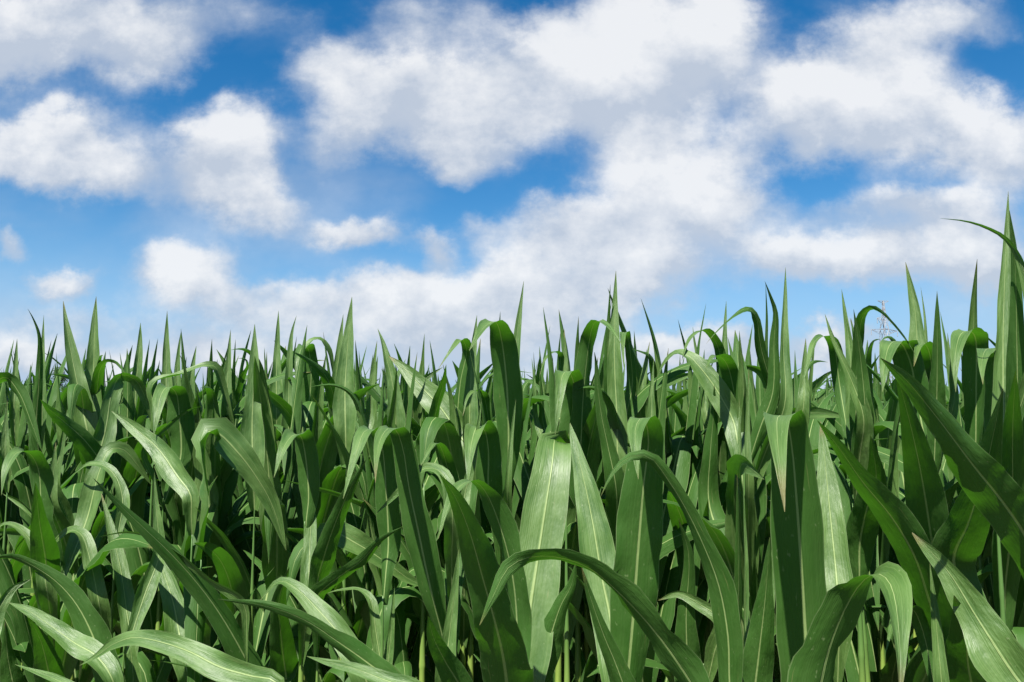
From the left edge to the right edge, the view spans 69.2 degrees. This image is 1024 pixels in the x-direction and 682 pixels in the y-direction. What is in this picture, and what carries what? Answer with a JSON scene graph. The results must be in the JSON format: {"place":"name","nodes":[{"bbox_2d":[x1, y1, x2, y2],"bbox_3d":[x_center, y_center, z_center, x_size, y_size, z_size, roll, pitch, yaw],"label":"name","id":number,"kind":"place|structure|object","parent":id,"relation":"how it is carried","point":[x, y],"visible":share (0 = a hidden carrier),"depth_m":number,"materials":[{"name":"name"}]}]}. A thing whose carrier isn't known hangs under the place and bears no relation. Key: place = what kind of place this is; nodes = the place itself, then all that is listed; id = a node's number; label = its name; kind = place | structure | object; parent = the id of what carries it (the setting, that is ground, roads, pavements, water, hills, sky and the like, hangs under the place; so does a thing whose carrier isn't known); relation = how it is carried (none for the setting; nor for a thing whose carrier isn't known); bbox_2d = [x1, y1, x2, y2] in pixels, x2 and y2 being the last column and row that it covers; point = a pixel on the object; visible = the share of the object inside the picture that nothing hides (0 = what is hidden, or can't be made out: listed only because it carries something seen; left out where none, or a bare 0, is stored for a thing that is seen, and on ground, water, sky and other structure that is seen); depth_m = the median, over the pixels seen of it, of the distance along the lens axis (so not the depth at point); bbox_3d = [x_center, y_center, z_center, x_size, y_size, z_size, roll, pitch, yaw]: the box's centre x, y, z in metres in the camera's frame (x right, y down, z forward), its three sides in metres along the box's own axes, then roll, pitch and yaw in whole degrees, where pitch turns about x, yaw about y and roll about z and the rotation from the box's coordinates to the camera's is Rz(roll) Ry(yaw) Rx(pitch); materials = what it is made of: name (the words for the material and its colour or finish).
{"place":"outdoors","nodes":[
{"label":"outdoors","id":0,"kind":"place"},
{"bbox_2d":[0,0,1023,395],"label":"sky","id":1,"kind":"structure","parent":0,"point":[216,167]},
{"bbox_2d":[348,606,774,681],"bbox_3d":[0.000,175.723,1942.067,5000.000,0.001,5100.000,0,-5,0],"label":"ground","id":2,"kind":"structure","parent":0,"point":[428,664],"depth_m":4.62,"materials":[{"name":"soil"}]},
{"bbox_2d":[1,311,46,647],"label":"corn plant","id":3,"kind":"object","parent":2,"relation":"on","point":[39,393],"visible":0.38,"depth_m":2.76,"materials":[{"name":"green plant"}]},
{"bbox_2d":[0,363,71,593],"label":"corn plant","id":4,"kind":"object","parent":2,"relation":"on","point":[21,434],"visible":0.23,"depth_m":2.94,"materials":[{"name":"green plant"}]},
{"bbox_2d":[4,347,74,474],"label":"corn plant","id":5,"kind":"object","parent":2,"relation":"on","point":[51,394],"visible":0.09,"depth_m":3.49,"materials":[{"name":"green plant"}]},
{"bbox_2d":[0,372,79,582],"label":"corn plant","id":6,"kind":"object","parent":2,"relation":"on","point":[17,387],"visible":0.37,"depth_m":2.45,"materials":[{"name":"green plant"}]},
{"bbox_2d":[7,342,76,593],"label":"corn plant","id":7,"kind":"object","parent":2,"relation":"on","point":[14,414],"visible":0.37,"depth_m":2.92,"materials":[{"name":"green plant"}]},
{"bbox_2d":[0,350,85,579],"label":"corn plant","id":8,"kind":"object","parent":2,"relation":"on","point":[49,445],"visible":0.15,"depth_m":3.27,"materials":[{"name":"green plant"}]},
{"bbox_2d":[0,336,85,518],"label":"corn plant","id":9,"kind":"object","parent":2,"relation":"on","point":[63,395],"visible":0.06,"depth_m":3.95,"materials":[{"name":"green plant"}]},
{"bbox_2d":[31,621,64,681],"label":"corn plant","id":10,"kind":"object","parent":2,"relation":"on","point":[47,658],"visible":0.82,"depth_m":1.78,"materials":[{"name":"green plant"}]},
{"bbox_2d":[0,404,116,657],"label":"corn plant","id":11,"kind":"object","parent":2,"relation":"on","point":[4,451],"visible":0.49,"depth_m":2.35,"materials":[{"name":"green plant"}]},
{"bbox_2d":[2,299,124,681],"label":"corn plant","id":12,"kind":"object","parent":2,"relation":"on","point":[90,380],"visible":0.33,"depth_m":2.64,"materials":[{"name":"green plant"}]},
{"bbox_2d":[0,462,153,681],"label":"corn plant","id":13,"kind":"object","parent":2,"relation":"on","point":[10,671],"visible":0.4,"depth_m":2.01,"materials":[{"name":"green plant"}]},
{"bbox_2d":[0,441,155,681],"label":"corn plant","id":14,"kind":"object","parent":2,"relation":"on","point":[43,544],"visible":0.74,"depth_m":2.02,"materials":[{"name":"green plant"}]},
{"bbox_2d":[0,367,161,594],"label":"corn plant","id":15,"kind":"object","parent":2,"relation":"on","point":[24,482],"visible":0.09,"depth_m":2.87,"materials":[{"name":"green plant"}]},
{"bbox_2d":[8,473,164,681],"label":"corn plant","id":16,"kind":"object","parent":2,"relation":"on","point":[76,644],"visible":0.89,"depth_m":1.70,"materials":[{"name":"green plant"}]},
{"bbox_2d":[20,372,179,681],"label":"corn plant","id":17,"kind":"object","parent":2,"relation":"on","point":[89,446],"visible":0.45,"depth_m":2.30,"materials":[{"name":"green plant"}]},
{"bbox_2d":[62,352,154,672],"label":"corn plant","id":18,"kind":"object","parent":2,"relation":"on","point":[77,395],"visible":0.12,"depth_m":2.56,"materials":[{"name":"green plant"}]},
{"bbox_2d":[115,323,142,654],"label":"corn plant","id":19,"kind":"object","parent":2,"relation":"on","point":[137,367],"visible":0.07,"depth_m":2.86,"materials":[{"name":"green plant"}]},
{"bbox_2d":[0,493,272,681],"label":"corn plant","id":20,"kind":"object","parent":2,"relation":"on","point":[86,618],"visible":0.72,"depth_m":1.79,"materials":[{"name":"green plant"}]},
{"bbox_2d":[55,461,217,681],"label":"corn plant","id":21,"kind":"object","parent":2,"relation":"on","point":[96,591],"visible":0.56,"depth_m":2.00,"materials":[{"name":"green plant"}]},
{"bbox_2d":[106,340,166,675],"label":"corn plant","id":22,"kind":"object","parent":2,"relation":"on","point":[128,471],"visible":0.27,"depth_m":2.66,"materials":[{"name":"green plant"}]},
{"bbox_2d":[91,383,216,676],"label":"corn plant","id":23,"kind":"object","parent":2,"relation":"on","point":[179,427],"visible":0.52,"depth_m":2.36,"materials":[{"name":"green plant"}]},
{"bbox_2d":[112,411,219,681],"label":"corn plant","id":24,"kind":"object","parent":2,"relation":"on","point":[178,479],"visible":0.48,"depth_m":2.12,"materials":[{"name":"green plant"}]},
{"bbox_2d":[100,531,249,662],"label":"corn plant","id":25,"kind":"object","parent":2,"relation":"on","point":[227,592],"visible":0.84,"depth_m":1.55,"materials":[{"name":"green plant"}]},
{"bbox_2d":[93,342,262,681],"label":"corn plant","id":26,"kind":"object","parent":2,"relation":"on","point":[243,502],"visible":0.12,"depth_m":2.75,"materials":[{"name":"green plant"}]},
{"bbox_2d":[93,382,268,681],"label":"corn plant","id":27,"kind":"object","parent":2,"relation":"on","point":[172,508],"visible":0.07,"depth_m":2.58,"materials":[{"name":"green plant"}]},
{"bbox_2d":[79,630,283,681],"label":"corn plant","id":28,"kind":"object","parent":2,"relation":"on","point":[209,662],"visible":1,"depth_m":1.50,"materials":[{"name":"green plant"}]},
{"bbox_2d":[146,361,234,629],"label":"corn plant","id":29,"kind":"object","parent":2,"relation":"on","point":[216,367],"visible":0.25,"depth_m":2.53,"materials":[{"name":"green plant"}]},
{"bbox_2d":[145,314,237,551],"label":"corn plant","id":30,"kind":"object","parent":2,"relation":"on","point":[166,369],"visible":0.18,"depth_m":2.77,"materials":[{"name":"green plant"}]},
{"bbox_2d":[107,330,290,650],"bbox_3d":[-1.087,0.911,2.665,0.932,1.902,0.337,0,-5,0],"label":"corn plant","id":31,"kind":"object","parent":2,"relation":"on","point":[235,397],"visible":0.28,"depth_m":2.67,"materials":[{"name":"green plant"}]},
{"bbox_2d":[181,353,261,652],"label":"corn plant","id":32,"kind":"object","parent":2,"relation":"on","point":[219,498],"visible":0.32,"depth_m":2.53,"materials":[{"name":"green plant"}]},
{"bbox_2d":[134,332,308,681],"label":"corn plant","id":33,"kind":"object","parent":2,"relation":"on","point":[243,511],"visible":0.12,"depth_m":2.67,"materials":[{"name":"green plant"}]},
{"bbox_2d":[141,327,347,681],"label":"corn plant","id":34,"kind":"object","parent":2,"relation":"on","point":[276,555],"visible":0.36,"depth_m":2.29,"materials":[{"name":"green plant"}]},
{"bbox_2d":[194,324,296,681],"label":"corn plant","id":35,"kind":"object","parent":2,"relation":"on","point":[226,566],"visible":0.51,"depth_m":2.22,"materials":[{"name":"green plant"}]},
{"bbox_2d":[158,418,347,681],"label":"corn plant","id":36,"kind":"object","parent":2,"relation":"on","point":[234,449],"visible":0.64,"depth_m":1.94,"materials":[{"name":"green plant"}]},
{"bbox_2d":[93,429,417,681],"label":"corn plant","id":37,"kind":"object","parent":2,"relation":"on","point":[206,596],"visible":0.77,"depth_m":1.79,"materials":[{"name":"green plant"}]},
{"bbox_2d":[152,460,400,681],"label":"corn plant","id":38,"kind":"object","parent":2,"relation":"on","point":[322,582],"visible":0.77,"depth_m":1.62,"materials":[{"name":"green plant"}]},
{"bbox_2d":[232,311,347,637],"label":"corn plant","id":39,"kind":"object","parent":2,"relation":"on","point":[277,389],"visible":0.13,"depth_m":2.74,"materials":[{"name":"green plant"}]},
{"bbox_2d":[282,318,333,542],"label":"corn plant","id":40,"kind":"object","parent":2,"relation":"on","point":[311,378],"visible":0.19,"depth_m":2.70,"materials":[{"name":"green plant"}]},
{"bbox_2d":[219,599,420,681],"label":"corn plant","id":41,"kind":"object","parent":2,"relation":"on","point":[366,662],"visible":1,"depth_m":1.33,"materials":[{"name":"green plant"}]},
{"bbox_2d":[256,355,392,681],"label":"corn plant","id":42,"kind":"object","parent":2,"relation":"on","point":[332,478],"visible":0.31,"depth_m":2.35,"materials":[{"name":"green plant"}]},
{"bbox_2d":[284,318,376,681],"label":"corn plant","id":43,"kind":"object","parent":2,"relation":"on","point":[327,378],"visible":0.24,"depth_m":2.39,"materials":[{"name":"green plant"}]},
{"bbox_2d":[261,425,400,681],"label":"corn plant","id":44,"kind":"object","parent":2,"relation":"on","point":[388,519],"visible":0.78,"depth_m":1.62,"materials":[{"name":"green plant"}]},
{"bbox_2d":[224,333,443,677],"bbox_3d":[-0.685,0.904,2.579,0.987,1.902,0.546,0,-5,-2],"label":"corn plant","id":45,"kind":"object","parent":2,"relation":"on","point":[282,406],"visible":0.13,"depth_m":2.55,"materials":[{"name":"green plant"}]},
{"bbox_2d":[242,298,434,681],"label":"corn plant","id":46,"kind":"object","parent":2,"relation":"on","point":[344,411],"visible":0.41,"depth_m":2.23,"materials":[{"name":"green plant"}]},
{"bbox_2d":[264,330,446,679],"bbox_3d":[-0.406,0.893,2.389,0.798,1.887,0.147,2,-6,-24],"label":"corn plant","id":47,"kind":"object","parent":2,"relation":"on","point":[390,371],"visible":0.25,"depth_m":2.46,"materials":[{"name":"green plant"}]},
{"bbox_2d":[264,356,495,681],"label":"corn plant","id":48,"kind":"object","parent":2,"relation":"on","point":[369,523],"visible":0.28,"depth_m":2.14,"materials":[{"name":"green plant"}]},
{"bbox_2d":[324,367,456,681],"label":"corn plant","id":49,"kind":"object","parent":2,"relation":"on","point":[364,572],"visible":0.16,"depth_m":2.30,"materials":[{"name":"green plant"}]},
{"bbox_2d":[324,348,491,676],"bbox_3d":[-0.417,0.938,2.649,0.811,1.847,0.211,-3,-6,28],"label":"corn plant","id":50,"kind":"object","parent":2,"relation":"on","point":[482,373],"visible":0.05,"depth_m":2.72,"materials":[{"name":"green plant"}]},
{"bbox_2d":[394,334,429,679],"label":"corn plant","id":51,"kind":"object","parent":2,"relation":"on","point":[419,417],"visible":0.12,"depth_m":3.57,"materials":[{"name":"green plant"}]},
{"bbox_2d":[284,317,563,681],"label":"corn plant","id":52,"kind":"object","parent":2,"relation":"on","point":[465,403],"visible":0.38,"depth_m":2.19,"materials":[{"name":"green plant"}]},
{"bbox_2d":[374,398,481,681],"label":"corn plant","id":53,"kind":"object","parent":2,"relation":"on","point":[419,535],"visible":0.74,"depth_m":1.51,"materials":[{"name":"green plant"}]},
{"bbox_2d":[416,366,446,681],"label":"corn plant","id":54,"kind":"object","parent":2,"relation":"on","point":[434,410],"visible":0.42,"depth_m":2.01,"materials":[{"name":"green plant"}]},
{"bbox_2d":[366,338,520,681],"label":"corn plant","id":55,"kind":"object","parent":2,"relation":"on","point":[443,431],"visible":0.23,"depth_m":2.06,"materials":[{"name":"green plant"}]},
{"bbox_2d":[346,343,548,673],"bbox_3d":[-0.220,0.924,2.521,0.797,1.853,0.227,2,-5,-18],"label":"corn plant","id":56,"kind":"object","parent":2,"relation":"on","point":[374,394],"visible":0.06,"depth_m":2.51,"materials":[{"name":"green plant"}]},
{"bbox_2d":[426,616,472,681],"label":"corn plant","id":57,"kind":"object","parent":2,"relation":"on","point":[450,667],"visible":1,"depth_m":1.28,"materials":[{"name":"green plant"}]},
{"bbox_2d":[407,317,548,656],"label":"corn plant","id":58,"kind":"object","parent":2,"relation":"on","point":[535,399],"visible":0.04,"depth_m":2.52,"materials":[{"name":"green plant"}]},
{"bbox_2d":[360,353,603,681],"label":"corn plant","id":59,"kind":"object","parent":2,"relation":"on","point":[464,602],"visible":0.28,"depth_m":2.10,"materials":[{"name":"green plant"}]},
{"bbox_2d":[3,349,961,423],"bbox_3d":[0.165,2.350,23.073,71.161,1.561,45.358,0,-5,0],"label":"distant corn","id":60,"kind":"object","parent":2,"relation":"on","point":[820,380],"depth_m":5.34,"materials":[{"name":"green plant"}]},
{"bbox_2d":[438,475,533,681],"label":"corn plant","id":61,"kind":"object","parent":2,"relation":"on","point":[503,631],"visible":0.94,"depth_m":1.05,"materials":[{"name":"green plant"}]},
{"bbox_2d":[464,282,523,588],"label":"corn plant","id":62,"kind":"object","parent":2,"relation":"on","point":[498,451],"visible":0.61,"depth_m":1.80,"materials":[{"name":"green plant"}]},
{"bbox_2d":[407,328,604,658],"bbox_3d":[0.051,0.897,2.550,0.909,1.913,0.188,-2,-5,21],"label":"corn plant","id":63,"kind":"object","parent":2,"relation":"on","point":[531,451],"visible":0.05,"depth_m":2.58,"materials":[{"name":"green plant"}]},
{"bbox_2d":[506,430,576,681],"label":"corn plant","id":64,"kind":"object","parent":2,"relation":"on","point":[544,514],"visible":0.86,"depth_m":1.48,"materials":[{"name":"green plant"}]},
{"bbox_2d":[514,330,583,677],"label":"corn plant","id":65,"kind":"object","parent":2,"relation":"on","point":[541,424],"visible":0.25,"depth_m":2.39,"materials":[{"name":"green plant"}]},
{"bbox_2d":[555,369,582,681],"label":"corn plant","id":66,"kind":"object","parent":2,"relation":"on","point":[565,381],"visible":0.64,"depth_m":1.77,"materials":[{"name":"green plant"}]},
{"bbox_2d":[574,316,581,681],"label":"corn plant","id":67,"kind":"object","parent":2,"relation":"on","point":[577,668],"visible":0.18,"depth_m":2.00,"materials":[{"name":"green plant"}]},
{"bbox_2d":[458,308,724,681],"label":"corn plant","id":68,"kind":"object","parent":2,"relation":"on","point":[672,541],"visible":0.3,"depth_m":1.93,"materials":[{"name":"green plant"}]},
{"bbox_2d":[480,548,709,681],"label":"corn plant","id":69,"kind":"object","parent":2,"relation":"on","point":[679,659],"visible":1,"depth_m":0.95,"materials":[{"name":"green plant"}]},
{"bbox_2d":[518,298,687,681],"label":"corn plant","id":70,"kind":"object","parent":2,"relation":"on","point":[672,399],"visible":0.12,"depth_m":2.40,"materials":[{"name":"green plant"}]},
{"bbox_2d":[569,273,655,549],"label":"corn plant","id":71,"kind":"object","parent":2,"relation":"on","point":[611,439],"visible":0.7,"depth_m":1.78,"materials":[{"name":"green plant"}]},
{"bbox_2d":[570,333,657,681],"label":"corn plant","id":72,"kind":"object","parent":2,"relation":"on","point":[641,386],"visible":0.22,"depth_m":1.98,"materials":[{"name":"green plant"}]},
{"bbox_2d":[570,415,663,681],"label":"corn plant","id":73,"kind":"object","parent":2,"relation":"on","point":[622,641],"visible":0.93,"depth_m":1.27,"materials":[{"name":"green plant"}]},
{"bbox_2d":[558,348,721,681],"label":"corn plant","id":74,"kind":"object","parent":2,"relation":"on","point":[669,578],"visible":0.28,"depth_m":1.90,"materials":[{"name":"green plant"}]},
{"bbox_2d":[587,331,771,681],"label":"corn plant","id":75,"kind":"object","parent":2,"relation":"on","point":[738,465],"visible":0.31,"depth_m":1.72,"materials":[{"name":"green plant"}]},
{"bbox_2d":[659,518,717,681],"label":"corn plant","id":76,"kind":"object","parent":2,"relation":"on","point":[689,602],"visible":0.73,"depth_m":1.49,"materials":[{"name":"green plant"}]},
{"bbox_2d":[667,321,722,681],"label":"corn plant","id":77,"kind":"object","parent":2,"relation":"on","point":[675,512],"visible":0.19,"depth_m":1.91,"materials":[{"name":"green plant"}]},
{"bbox_2d":[659,305,776,643],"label":"corn plant","id":78,"kind":"object","parent":2,"relation":"on","point":[720,347],"visible":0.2,"depth_m":2.06,"materials":[{"name":"green plant"}]},
{"bbox_2d":[656,267,792,620],"bbox_3d":[0.513,0.812,1.779,0.289,1.939,0.498,0,-5,0],"label":"corn plant","id":79,"kind":"object","parent":2,"relation":"on","point":[721,393],"visible":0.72,"depth_m":1.71,"materials":[{"name":"green plant"}]},
{"bbox_2d":[562,290,888,669],"bbox_3d":[0.528,0.831,1.970,0.912,1.941,0.430,0,-5,5],"label":"corn plant","id":80,"kind":"object","parent":2,"relation":"on","point":[816,412],"visible":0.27,"depth_m":2.01,"materials":[{"name":"green plant"}]},
{"bbox_2d":[628,356,847,681],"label":"corn plant","id":81,"kind":"object","parent":2,"relation":"on","point":[813,428],"visible":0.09,"depth_m":2.26,"materials":[{"name":"green plant"}]},
{"bbox_2d":[601,449,912,681],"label":"corn plant","id":82,"kind":"object","parent":2,"relation":"on","point":[834,622],"visible":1,"depth_m":0.97,"materials":[{"name":"green plant"}]},
{"bbox_2d":[709,295,810,426],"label":"corn plant","id":83,"kind":"object","parent":2,"relation":"on","point":[803,398],"visible":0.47,"depth_m":1.70,"materials":[{"name":"green plant"}]},
{"bbox_2d":[749,354,773,678],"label":"corn plant","id":84,"kind":"object","parent":2,"relation":"on","point":[758,396],"visible":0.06,"depth_m":2.92,"materials":[{"name":"green plant"}]},
{"bbox_2d":[734,410,826,681],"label":"corn plant","id":85,"kind":"object","parent":2,"relation":"on","point":[793,582],"visible":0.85,"depth_m":1.13,"materials":[{"name":"green plant"}]},
{"bbox_2d":[817,421,852,681],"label":"corn plant","id":86,"kind":"object","parent":2,"relation":"on","point":[838,570],"visible":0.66,"depth_m":1.42,"materials":[{"name":"green plant"}]},
{"bbox_2d":[718,319,992,681],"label":"corn plant","id":87,"kind":"object","parent":2,"relation":"on","point":[915,670],"visible":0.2,"depth_m":1.68,"materials":[{"name":"green plant"}]},
{"bbox_2d":[802,289,914,681],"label":"corn plant","id":88,"kind":"object","parent":2,"relation":"on","point":[851,385],"visible":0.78,"depth_m":1.62,"materials":[{"name":"green plant"}]},
{"bbox_2d":[811,439,977,662],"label":"corn plant","id":89,"kind":"object","parent":2,"relation":"on","point":[884,454],"visible":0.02,"depth_m":2.04,"materials":[{"name":"green plant"}]},
{"bbox_2d":[817,420,985,681],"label":"corn plant","id":90,"kind":"object","parent":2,"relation":"on","point":[939,635],"visible":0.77,"depth_m":1.06,"materials":[{"name":"green plant"}]},
{"bbox_2d":[846,339,957,681],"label":"corn plant","id":91,"kind":"object","parent":2,"relation":"on","point":[886,666],"visible":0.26,"depth_m":2.05,"materials":[{"name":"green plant"}]},
{"bbox_2d":[829,320,977,565],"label":"corn plant","id":92,"kind":"object","parent":2,"relation":"on","point":[887,431],"visible":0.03,"depth_m":2.22,"materials":[{"name":"green plant"}]},
{"bbox_2d":[878,262,932,381],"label":"corn plant","id":93,"kind":"object","parent":2,"relation":"on","point":[917,331],"visible":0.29,"depth_m":1.65,"materials":[{"name":"green plant"}]},
{"bbox_2d":[879,294,958,542],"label":"corn plant","id":94,"kind":"object","parent":2,"relation":"on","point":[924,491],"visible":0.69,"depth_m":1.29,"materials":[{"name":"green plant"}]},
{"bbox_2d":[849,262,1023,626],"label":"corn plant","id":95,"kind":"object","parent":2,"relation":"on","point":[883,425],"visible":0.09,"depth_m":1.66,"materials":[{"name":"green plant"}]},
{"bbox_2d":[853,364,1023,648],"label":"corn plant","id":96,"kind":"object","parent":2,"relation":"on","point":[1018,632],"visible":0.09,"depth_m":1.59,"materials":[{"name":"green plant"}]},
{"bbox_2d":[881,358,1023,578],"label":"corn plant","id":97,"kind":"object","parent":2,"relation":"on","point":[992,489],"visible":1,"depth_m":0.96,"materials":[{"name":"green plant"}]},
{"bbox_2d":[912,532,1023,681],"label":"corn plant","id":98,"kind":"object","parent":2,"relation":"on","point":[995,649],"visible":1,"depth_m":0.98,"materials":[{"name":"green plant"}]},
{"bbox_2d":[950,327,988,591],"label":"corn plant","id":99,"kind":"object","parent":2,"relation":"on","point":[966,344],"visible":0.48,"depth_m":1.60,"materials":[{"name":"green plant"}]},
{"bbox_2d":[931,210,1023,623],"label":"corn plant","id":100,"kind":"object","parent":2,"relation":"on","point":[959,539],"visible":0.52,"depth_m":1.22,"materials":[{"name":"green plant"}]},
{"bbox_2d":[977,193,1023,632],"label":"corn plant","id":101,"kind":"object","parent":2,"relation":"on","point":[992,365],"visible":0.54,"depth_m":1.33,"materials":[{"name":"green plant"}]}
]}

